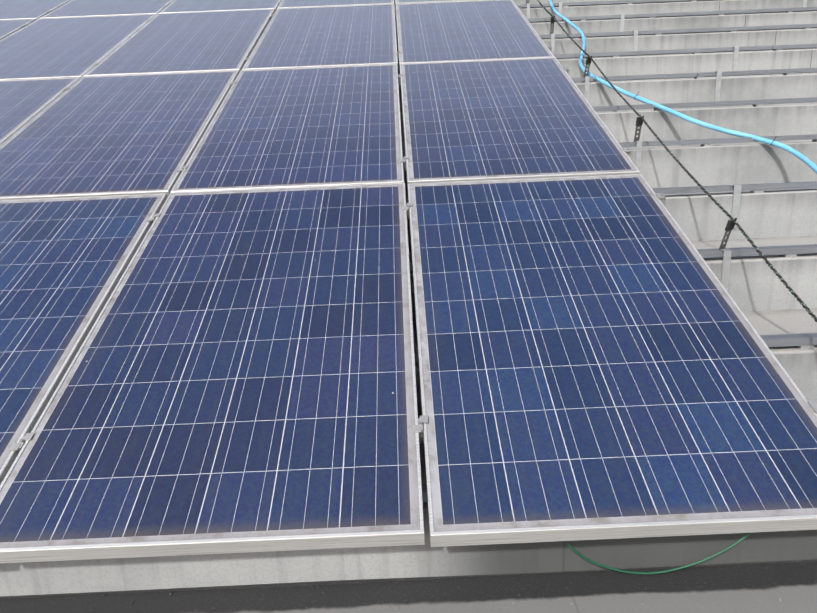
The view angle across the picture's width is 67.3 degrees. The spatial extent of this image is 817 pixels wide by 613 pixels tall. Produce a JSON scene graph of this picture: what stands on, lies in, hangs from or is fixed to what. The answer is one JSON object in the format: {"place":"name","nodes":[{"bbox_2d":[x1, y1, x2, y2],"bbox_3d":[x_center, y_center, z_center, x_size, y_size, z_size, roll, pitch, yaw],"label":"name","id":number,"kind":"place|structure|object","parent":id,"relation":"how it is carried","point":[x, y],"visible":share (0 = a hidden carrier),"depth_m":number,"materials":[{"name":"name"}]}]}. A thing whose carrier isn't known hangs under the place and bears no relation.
{"place":"outdoors","nodes":[
{"label":"outdoors","id":0,"kind":"place"},
{"bbox_2d":[0,0,816,612],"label":"roof","id":1,"kind":"structure","parent":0,"point":[490,578],"depth_m":1.49,"materials":[{"name":"grey metal"}]},
{"bbox_2d":[396,0,816,502],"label":"mounting rails","id":2,"kind":"object","parent":1,"relation":"on","point":[798,339],"visible":0.21,"depth_m":3.73,"materials":[{"name":"silver metal"}]},
{"bbox_2d":[0,18,36,39],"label":"solar panel","id":3,"kind":"object","parent":2,"relation":"on","point":[8,27],"visible":0.67,"depth_m":5.05,"materials":[{"name":"glass"}]},
{"bbox_2d":[0,0,70,19],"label":"solar panel","id":4,"kind":"object","parent":2,"relation":"on","point":[21,9],"visible":0.57,"depth_m":5.54,"materials":[{"name":"glass"}]},
{"bbox_2d":[0,77,80,144],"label":"solar panel","id":5,"kind":"object","parent":2,"relation":"on","point":[23,102],"visible":0.75,"depth_m":3.62,"materials":[{"name":"glass"}]},
{"bbox_2d":[0,14,155,79],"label":"solar panel","id":6,"kind":"object","parent":2,"relation":"on","point":[61,47],"visible":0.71,"depth_m":4.54,"materials":[{"name":"glass"}]},
{"bbox_2d":[0,193,167,484],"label":"solar panel","id":7,"kind":"object","parent":2,"relation":"on","point":[64,263],"visible":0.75,"depth_m":2.12,"materials":[{"name":"glass"}]},
{"bbox_2d":[40,0,172,17],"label":"solar panel","id":8,"kind":"object","parent":2,"relation":"on","point":[77,8],"visible":0.56,"depth_m":5.44,"materials":[{"name":"glass"}]},
{"bbox_2d":[0,70,239,199],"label":"solar panel","id":9,"kind":"object","parent":2,"relation":"on","point":[109,135],"visible":0.82,"depth_m":3.12,"materials":[{"name":"glass"}]},
{"bbox_2d":[83,8,274,75],"bbox_3d":[-1.608,-1.987,4.583,0.999,0.047,1.647,-3,38,0],"label":"solar panel","id":10,"kind":"object","parent":2,"relation":"on","point":[200,41],"visible":0.78,"depth_m":4.43,"materials":[{"name":"glass"}]},
{"bbox_2d":[0,183,424,562],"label":"solar panel","id":11,"kind":"object","parent":2,"relation":"on","point":[239,376],"visible":1,"depth_m":1.66,"materials":[{"name":"glass"}]},
{"bbox_2d":[159,0,281,12],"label":"solar panel","id":12,"kind":"object","parent":2,"relation":"on","point":[174,6],"visible":0.53,"depth_m":5.38,"materials":[{"name":"glass"}]},
{"bbox_2d":[171,64,403,191],"bbox_3d":[-0.543,-1.003,3.284,0.999,0.047,1.647,-3,38,0],"label":"solar panel","id":13,"kind":"object","parent":2,"relation":"on","point":[304,127],"visible":0.84,"depth_m":3.08,"materials":[{"name":"glass"}]},
{"bbox_2d":[242,4,397,69],"bbox_3d":[-0.593,-2.031,4.591,0.999,0.047,1.647,-2,38,0],"label":"solar panel","id":14,"kind":"object","parent":2,"relation":"on","point":[327,36],"visible":0.89,"depth_m":4.44,"materials":[{"name":"glass"}]},
{"bbox_2d":[277,0,393,7],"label":"solar panel","id":15,"kind":"object","parent":2,"relation":"on","point":[300,3],"visible":0.65,"depth_m":5.31,"materials":[{"name":"glass"}]},
{"bbox_2d":[9,0,816,451],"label":"module clamps","id":16,"kind":"object","parent":2,"relation":"attached to","point":[415,428],"visible":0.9,"depth_m":2.44,"materials":[{"name":"metal"}]},
{"bbox_2d":[395,0,480,3],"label":"solar panel","id":17,"kind":"object","parent":2,"relation":"on","point":[410,1],"visible":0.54,"depth_m":5.25,"materials":[{"name":"glass"}]},
{"bbox_2d":[396,0,554,66],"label":"solar panel","id":18,"kind":"object","parent":2,"relation":"on","point":[465,31],"visible":0.83,"depth_m":4.45,"materials":[{"name":"glass"}]},
{"bbox_2d":[400,57,639,183],"bbox_3d":[0.470,-1.047,3.290,0.999,0.046,1.647,-3,38,0],"label":"solar panel","id":19,"kind":"object","parent":2,"relation":"on","point":[502,119],"visible":0.87,"depth_m":3.08,"materials":[{"name":"glass"}]},
{"bbox_2d":[408,174,816,546],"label":"solar panel","id":20,"kind":"object","parent":2,"relation":"on","point":[598,360],"visible":0.97,"depth_m":1.67,"materials":[{"name":"glass"}]},
{"bbox_2d":[526,0,736,252],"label":"rope posts","id":21,"kind":"object","parent":2,"relation":"on","point":[730,225],"visible":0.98,"depth_m":2.92,"materials":[{"name":"metal"}]},
{"bbox_2d":[537,0,816,321],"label":"safety rope","id":22,"kind":"object","parent":21,"relation":"hanging from","point":[804,305],"visible":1,"depth_m":2.33,"materials":[{"name":"black"}]},
{"bbox_2d":[565,533,750,573],"bbox_3d":[0.578,0.540,1.440,0.575,0.192,0.047,-2,15,0],"label":"green cable","id":23,"kind":"object","parent":1,"relation":"on","point":[669,570],"visible":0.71,"depth_m":1.44,"materials":[{"name":"green plastic"}]},
{"bbox_2d":[527,0,816,348],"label":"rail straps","id":24,"kind":"object","parent":1,"relation":"attached to","point":[727,252],"visible":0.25,"depth_m":3.36,"materials":[{"name":"metal"}]},
{"bbox_2d":[548,0,816,173],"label":"water hose","id":25,"kind":"object","parent":1,"relation":"on","point":[804,159],"visible":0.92,"depth_m":3.19,"materials":[{"name":"blue plastic"}]},
{"bbox_2d":[52,566,815,609],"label":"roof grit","id":26,"kind":"object","parent":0,"point":[323,592],"visible":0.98,"depth_m":1.46,"materials":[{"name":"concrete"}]}
]}

